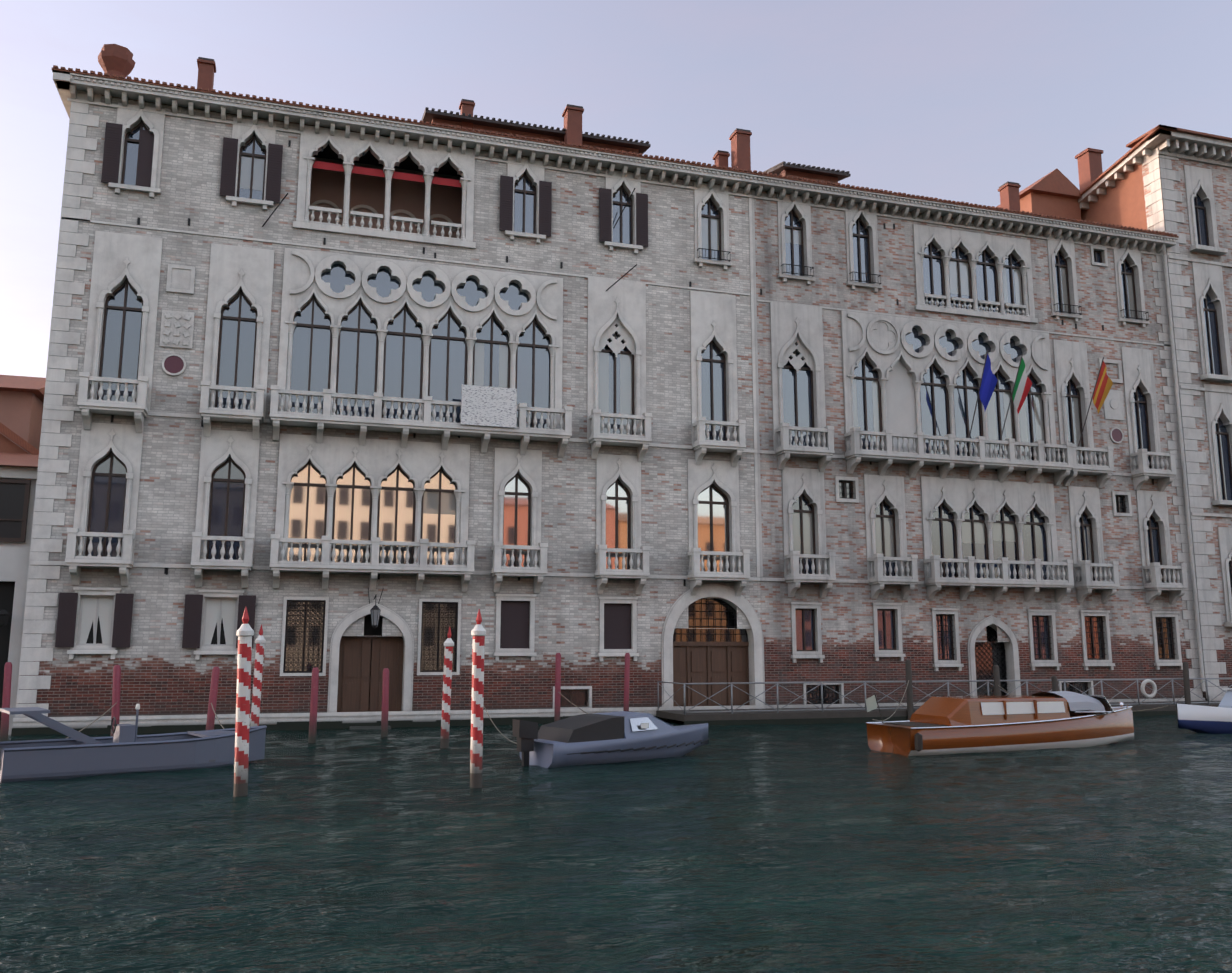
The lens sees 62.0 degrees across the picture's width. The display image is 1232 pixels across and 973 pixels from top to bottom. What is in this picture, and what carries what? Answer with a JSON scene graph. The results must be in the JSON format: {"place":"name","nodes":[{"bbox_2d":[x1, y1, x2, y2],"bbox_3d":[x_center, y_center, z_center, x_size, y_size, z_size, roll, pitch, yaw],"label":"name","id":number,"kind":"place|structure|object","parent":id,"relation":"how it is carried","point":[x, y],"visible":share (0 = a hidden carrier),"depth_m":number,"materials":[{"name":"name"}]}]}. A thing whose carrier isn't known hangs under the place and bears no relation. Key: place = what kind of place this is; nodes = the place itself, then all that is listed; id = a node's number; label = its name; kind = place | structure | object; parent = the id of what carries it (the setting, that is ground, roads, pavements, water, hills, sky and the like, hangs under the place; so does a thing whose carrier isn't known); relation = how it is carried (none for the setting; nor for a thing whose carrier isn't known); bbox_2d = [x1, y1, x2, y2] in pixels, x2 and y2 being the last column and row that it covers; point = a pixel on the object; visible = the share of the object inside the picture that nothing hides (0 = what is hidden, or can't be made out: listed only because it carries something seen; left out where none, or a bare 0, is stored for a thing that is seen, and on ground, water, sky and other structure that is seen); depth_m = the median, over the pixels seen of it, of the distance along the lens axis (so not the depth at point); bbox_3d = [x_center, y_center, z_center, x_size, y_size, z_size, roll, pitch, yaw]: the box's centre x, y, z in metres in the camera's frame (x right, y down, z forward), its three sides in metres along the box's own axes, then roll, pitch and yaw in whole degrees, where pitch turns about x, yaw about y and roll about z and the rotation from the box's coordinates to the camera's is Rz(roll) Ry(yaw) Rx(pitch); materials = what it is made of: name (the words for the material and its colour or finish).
{"place":"outdoors","nodes":[
{"label":"outdoors","id":0,"kind":"place"},
{"bbox_2d":[0,390,43,453],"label":"pink house walls","id":1,"kind":"structure","parent":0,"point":[21,413],"depth_m":38.71,"materials":[{"name":"paint"}]},
{"bbox_2d":[80,597,235,643],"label":"curtains","id":2,"kind":"object","parent":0,"point":[106,604],"depth_m":32.45,"materials":[{"name":"fabric"}]},
{"bbox_2d":[309,157,461,238],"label":"palazzo loggia walls","id":3,"kind":"structure","parent":0,"point":[407,195],"depth_m":39.22,"materials":[{"name":"brown paint"}]},
{"bbox_2d":[0,715,1231,972],"bbox_3d":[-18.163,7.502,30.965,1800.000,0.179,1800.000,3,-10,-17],"label":"canal water","id":4,"kind":"structure","parent":0,"point":[840,847],"depth_m":12.31,"materials":[{"name":"teal liquid"}]},
{"bbox_2d":[0,662,11,741],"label":"mooring post","id":5,"kind":"object","parent":4,"relation":"in","point":[4,730],"visible":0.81,"depth_m":28.19,"materials":[{"name":"red wood"}]},
{"bbox_2d":[0,582,14,728],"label":"doorway","id":6,"kind":"object","parent":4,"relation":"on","point":[6,597],"visible":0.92,"depth_m":31.82,"materials":[{"name":"black"}]},
{"bbox_2d":[0,466,37,734],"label":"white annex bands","id":7,"kind":"object","parent":6,"relation":"on","point":[14,561],"visible":0.14,"depth_m":31.93,"materials":[{"name":"paint"}]},
{"bbox_2d":[0,433,27,453],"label":"orange house gable","id":8,"kind":"structure","parent":7,"relation":"on","point":[7,445],"depth_m":36.60,"materials":[{"name":"paint"}]},
{"bbox_2d":[0,479,30,541],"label":"house frames","id":9,"kind":"structure","parent":7,"relation":"on","point":[25,509],"depth_m":32.28,"materials":[{"name":"brown wood"}]},
{"bbox_2d":[0,483,25,537],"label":"window","id":10,"kind":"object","parent":9,"relation":"in","point":[12,500],"depth_m":32.28,"materials":[{"name":"black glass"}]},
{"bbox_2d":[0,375,45,467],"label":"tile house roofs","id":11,"kind":"structure","parent":7,"relation":"on","point":[35,386],"depth_m":36.55,"materials":[{"name":"orange tile"}]},
{"bbox_2d":[111,665,120,735],"bbox_3d":[-13.016,6.234,26.638,0.210,3.140,0.200,0,-9,-17],"label":"mooring post","id":12,"kind":"object","parent":4,"relation":"in","point":[116,686],"visible":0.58,"depth_m":26.70,"materials":[{"name":"red wood"}]},
{"bbox_2d":[0,704,266,781],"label":"boat","id":13,"kind":"object","parent":4,"relation":"on","point":[125,748],"visible":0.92,"depth_m":21.07,"materials":[{"name":"blue"}]},
{"bbox_2d":[206,667,219,729],"bbox_3d":[-10.597,6.274,26.756,0.210,3.100,0.200,5,-10,-17],"label":"mooring post","id":14,"kind":"object","parent":4,"relation":"in","point":[213,697],"visible":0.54,"depth_m":26.82,"materials":[{"name":"red wood"}]},
{"bbox_2d":[233,607,253,796],"bbox_3d":[-6.469,4.328,17.731,0.389,4.472,0.282,11,-14,-50],"label":"striped mooring pole","id":15,"kind":"object","parent":4,"relation":"in","point":[245,632],"visible":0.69,"depth_m":17.72,"materials":[{"name":"wood"}]},
{"bbox_2d":[250,624,265,726],"bbox_3d":[-9.612,5.910,27.378,0.270,4.421,0.386,0,-9,-1],"label":"striped mooring pole","id":16,"kind":"object","parent":4,"relation":"in","point":[260,641],"visible":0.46,"depth_m":27.44,"materials":[{"name":"white wood"}]},
{"bbox_2d":[308,668,318,742],"bbox_3d":[-8.383,6.557,28.362,0.210,3.050,0.200,3,-10,-17],"label":"mooring post","id":17,"kind":"object","parent":4,"relation":"in","point":[313,707],"visible":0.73,"depth_m":28.37,"materials":[{"name":"red wood"}]},
{"bbox_2d":[381,668,388,736],"bbox_3d":[-6.787,6.861,30.088,0.210,3.000,0.200,2,-9,-17],"label":"mooring post","id":18,"kind":"object","parent":4,"relation":"in","point":[385,707],"visible":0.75,"depth_m":30.09,"materials":[{"name":"red wood"}]},
{"bbox_2d":[440,627,453,747],"bbox_3d":[-4.449,5.860,26.830,0.275,4.340,0.275,6,-9,-27],"label":"striped mooring pole","id":19,"kind":"object","parent":4,"relation":"in","point":[446,694],"visible":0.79,"depth_m":26.82,"materials":[{"name":"wood"}]},
{"bbox_2d":[470,609,485,787],"bbox_3d":[-2.621,4.569,19.317,0.282,4.502,0.382,1,-9,-3],"label":"striped mooring pole","id":20,"kind":"object","parent":4,"relation":"in","point":[478,632],"visible":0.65,"depth_m":19.30,"materials":[{"name":"wood"}]},
{"bbox_2d":[554,653,560,721],"bbox_3d":[-1.929,7.230,33.785,0.210,3.450,0.200,3,-10,-17],"label":"mooring post","id":21,"kind":"object","parent":4,"relation":"in","point":[557,685],"visible":0.54,"depth_m":33.82,"materials":[{"name":"red wood"}]},
{"bbox_2d":[18,95,1198,716],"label":"palazzo brick wall","id":22,"kind":"structure","parent":4,"relation":"in","point":[164,671],"depth_m":38.04,"materials":[{"name":"grey brick"}]},
{"bbox_2d":[86,144,461,643],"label":"dark palazzo interiors","id":23,"kind":"object","parent":22,"relation":"in","point":[369,158],"visible":0.2,"depth_m":38.37,"materials":[{"name":"black"}]},
{"bbox_2d":[55,122,647,648],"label":"shutters","id":24,"kind":"object","parent":22,"relation":"attached to","point":[515,624],"visible":0.94,"depth_m":35.53,"materials":[{"name":"brown wood"}]},
{"bbox_2d":[368,588,383,627],"bbox_3d":[-8.052,4.056,34.232,0.524,1.359,0.905,3,-10,-17],"label":"lantern","id":25,"kind":"object","parent":22,"relation":"attached to","point":[375,607],"visible":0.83,"depth_m":33.88,"materials":[{"name":"black metal"}]},
{"bbox_2d":[371,610,379,624],"bbox_3d":[-7.961,4.335,33.892,0.310,0.500,0.268,3,-10,-17],"label":"lantern glass","id":26,"kind":"object","parent":25,"relation":"in","point":[376,612],"visible":0.89,"depth_m":33.81,"materials":[{"name":"grey glass"}]},
{"bbox_2d":[312,161,461,186],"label":"palazzo awnings","id":27,"kind":"object","parent":22,"relation":"attached to","point":[380,173],"visible":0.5,"depth_m":37.21,"materials":[{"name":"red fabric"}]},
{"bbox_2d":[77,200,916,645],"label":"pale palazzo joinery","id":28,"kind":"object","parent":22,"relation":"in","point":[901,410],"visible":0.69,"depth_m":42.11,"materials":[{"name":"white wood"}]},
{"bbox_2d":[337,638,749,711],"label":"wooden doors","id":29,"kind":"structure","parent":22,"relation":"in","point":[710,662],"depth_m":37.85,"materials":[{"name":"brown wood"}]},
{"bbox_2d":[11,711,1176,735],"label":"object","id":30,"kind":"object","parent":22,"relation":"attached to","point":[302,725],"visible":0.17,"depth_m":34.33,"materials":[{"name":"grey stone"}]},
{"bbox_2d":[198,57,1018,187],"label":"rooftop structures","id":31,"kind":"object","parent":22,"relation":"on","point":[641,145],"depth_m":41.95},
{"bbox_2d":[13,70,1204,728],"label":"palazzo stone trim","id":32,"kind":"structure","parent":22,"relation":"attached to","point":[875,338],"depth_m":37.74,"materials":[{"name":"white stone"}]},
{"bbox_2d":[461,384,516,427],"bbox_3d":[-4.450,-2.815,35.975,1.950,1.420,0.030,3,-10,-17],"label":"site sign board","id":33,"kind":"object","parent":32,"relation":"attached to","point":[488,406],"visible":1,"depth_m":35.96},
{"bbox_2d":[52,65,1178,243],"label":"tiled roof","id":34,"kind":"structure","parent":22,"relation":"on","point":[1056,182],"depth_m":40.47,"materials":[{"name":"brown tile"}]},
{"bbox_2d":[98,44,1020,210],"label":"chimneys","id":35,"kind":"object","parent":34,"relation":"on","point":[117,60],"visible":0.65,"depth_m":41.48,"materials":[{"name":"brown brick"}]},
{"bbox_2d":[85,120,1174,711],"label":"palazzo window frames","id":36,"kind":"structure","parent":22,"relation":"in","point":[533,344],"depth_m":38.18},
{"bbox_2d":[287,465,726,571],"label":"windows","id":37,"kind":"structure","parent":36,"relation":"in","point":[316,513],"depth_m":35.66,"materials":[{"name":"orange glass"}]},
{"bbox_2d":[240,155,1135,580],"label":"window","id":38,"kind":"structure","parent":36,"relation":"in","point":[432,503],"depth_m":41.21,"materials":[{"name":"grey glass"}]},
{"bbox_2d":[88,127,1172,705],"bbox_3d":[3.639,-1.753,39.729,43.060,20.280,0.430,3,-10,-17],"label":"window","id":39,"kind":"structure","parent":22,"relation":"in","point":[338,279],"depth_m":37.67,"materials":[{"name":"glass"}]},
{"bbox_2d":[111,140,1153,585],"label":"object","id":40,"kind":"object","parent":22,"relation":"attached to","point":[507,262],"visible":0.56,"depth_m":37.95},
{"bbox_2d":[164,356,1121,441],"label":"palazzo porphyry discs","id":41,"kind":"object","parent":22,"relation":"attached to","point":[173,364],"visible":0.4,"depth_m":33.92,"materials":[{"name":"red stone"}]},
{"bbox_2d":[283,248,1175,703],"bbox_3d":[6.683,-0.377,40.129,36.842,17.706,0.733,3,-10,-17],"label":"palazzo ironwork","id":42,"kind":"object","parent":22,"relation":"attached to","point":[425,630],"visible":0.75,"depth_m":35.33,"materials":[{"name":"black metal"}]},
{"bbox_2d":[962,350,987,449],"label":"flagpole","id":43,"kind":"object","parent":22,"relation":"on","point":[977,396],"visible":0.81,"depth_m":41.67,"materials":[{"name":"grey metal"}]},
{"bbox_2d":[979,354,997,409],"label":"flag","id":44,"kind":"object","parent":43,"relation":"hanging from","point":[988,382],"visible":1,"depth_m":41.36,"materials":[{"name":"blue fabric"}]},
{"bbox_2d":[992,354,1022,453],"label":"flagpole","id":45,"kind":"object","parent":22,"relation":"on","point":[1010,399],"visible":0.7,"depth_m":42.13,"materials":[{"name":"grey metal"}]},
{"bbox_2d":[1012,358,1031,412],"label":"italian flag","id":46,"kind":"object","parent":45,"relation":"hanging from","point":[1023,385],"visible":1,"depth_m":41.84,"materials":[{"name":"multicoloured fabric"}]},
{"bbox_2d":[1077,357,1103,446],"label":"flagpole","id":47,"kind":"object","parent":22,"relation":"on","point":[1090,401],"visible":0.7,"depth_m":43.26,"materials":[{"name":"metal"}]},
{"bbox_2d":[1093,361,1112,412],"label":"flag","id":48,"kind":"object","parent":47,"relation":"attached to","point":[1104,384],"visible":1,"depth_m":42.98,"materials":[{"name":"multicoloured fabric"}]},
{"bbox_2d":[513,711,708,767],"bbox_3d":[0.042,6.121,24.118,5.409,1.560,1.760,6,-11,-33],"label":"motorboat","id":49,"kind":"object","parent":4,"relation":"on","point":[605,737],"visible":0.9,"depth_m":23.27,"materials":[{"name":"blue"}]},
{"bbox_2d":[623,653,629,711],"bbox_3d":[0.357,7.510,35.520,0.210,3.450,0.200,5,-10,-17],"label":"mooring post","id":50,"kind":"object","parent":4,"relation":"in","point":[626,681],"visible":0.65,"depth_m":35.57,"materials":[{"name":"red wood"}]},
{"bbox_2d":[905,660,913,719],"bbox_3d":[10.553,7.838,36.767,0.231,3.200,0.220,3,-10,-17],"label":"mooring post","id":51,"kind":"object","parent":4,"relation":"in","point":[910,707],"visible":0.6,"depth_m":36.78,"materials":[{"name":"grey wood"}]},
{"bbox_2d":[656,701,1220,721],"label":"landing stage deck","id":52,"kind":"structure","parent":4,"relation":"in","point":[678,715],"depth_m":36.23,"materials":[{"name":"grey wood"}]},
{"bbox_2d":[658,678,1231,714],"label":"landing stage railing","id":53,"kind":"object","parent":52,"relation":"on","point":[947,683],"visible":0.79,"depth_m":36.74,"materials":[{"name":"grey metal"}]},
{"bbox_2d":[1140,679,1156,698],"bbox_3d":[20.813,7.901,40.050,0.750,0.750,0.150,3,-10,-17],"label":"life ring","id":54,"kind":"object","parent":53,"relation":"attached to","point":[1142,688],"visible":1,"depth_m":39.99,"materials":[{"name":"grey paint"}]},
{"bbox_2d":[993,665,1000,695],"bbox_3d":[13.993,8.057,37.497,0.231,3.000,0.220,3,-9,-17],"label":"mooring post","id":55,"kind":"object","parent":4,"relation":"in","point":[997,688],"visible":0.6,"depth_m":37.58,"materials":[{"name":"grey wood"}]},
{"bbox_2d":[865,691,1133,755],"bbox_3d":[10.384,6.309,27.040,8.210,1.760,2.255,3,-10,-18],"label":"water taxi","id":56,"kind":"object","parent":4,"relation":"on","point":[937,725],"visible":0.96,"depth_m":26.16,"materials":[{"name":"brown wood"}]},
{"bbox_2d":[1051,676,1057,691],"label":"mooring post","id":57,"kind":"object","parent":4,"relation":"in","point":[1054,683],"visible":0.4,"depth_m":38.53,"materials":[{"name":"wood"}]},
{"bbox_2d":[65,680,1167,743],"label":"mooring lines","id":58,"kind":"object","parent":57,"relation":"attached to","point":[583,711],"visible":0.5,"depth_m":29.63,"materials":[{"name":"brown fabric"}]},
{"bbox_2d":[1183,662,1190,704],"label":"mooring post","id":59,"kind":"object","parent":4,"relation":"in","point":[1187,694],"visible":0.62,"depth_m":40.49,"materials":[{"name":"wood"}]},
{"bbox_2d":[1176,688,1231,733],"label":"white motor boat","id":60,"kind":"object","parent":4,"relation":"on","point":[1202,719],"visible":0.92,"depth_m":31.60,"materials":[{"name":"white plastic"}]},
{"bbox_2d":[0,0,1231,377],"label":"sky","id":61,"kind":"structure","parent":0,"point":[953,100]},
{"bbox_2d":[431,118,837,183],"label":"palazzo attic walls","id":62,"kind":"structure","parent":0,"point":[797,174],"depth_m":42.42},
{"bbox_2d":[1020,192,1080,219],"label":"palazzo attic walls","id":63,"kind":"structure","parent":0,"point":[1046,204],"depth_m":51.97,"materials":[{"name":"orange paint"}]},
{"bbox_2d":[1081,164,1146,229],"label":"wall","id":64,"kind":"structure","parent":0,"point":[1122,202],"depth_m":50.21,"materials":[{"name":"orange paint"}]},
{"bbox_2d":[1142,147,1231,700],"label":"building wall","id":65,"kind":"structure","parent":0,"point":[1222,182],"depth_m":47.59,"materials":[{"name":"white stone"}]},
{"bbox_2d":[1078,129,1231,700],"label":"foscari stone trim","id":66,"kind":"structure","parent":65,"relation":"attached to","point":[1160,178],"depth_m":47.15,"materials":[{"name":"white stone"}]},
{"bbox_2d":[1079,124,1231,194],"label":"roof cornice","id":67,"kind":"structure","parent":65,"relation":"on","point":[1134,145],"depth_m":48.48,"materials":[{"name":"white stone"}]},
{"bbox_2d":[1075,148,1103,190],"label":"chimney","id":68,"kind":"object","parent":67,"relation":"on","point":[1089,160],"visible":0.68,"depth_m":53.01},
{"bbox_2d":[1194,194,1231,594],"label":"window","id":69,"kind":"structure","parent":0,"point":[1222,428],"depth_m":47.70,"materials":[{"name":"black glass"}]},
{"bbox_2d":[1194,193,1231,578],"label":"foscari frames","id":70,"kind":"structure","parent":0,"point":[1206,309],"depth_m":47.73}
]}

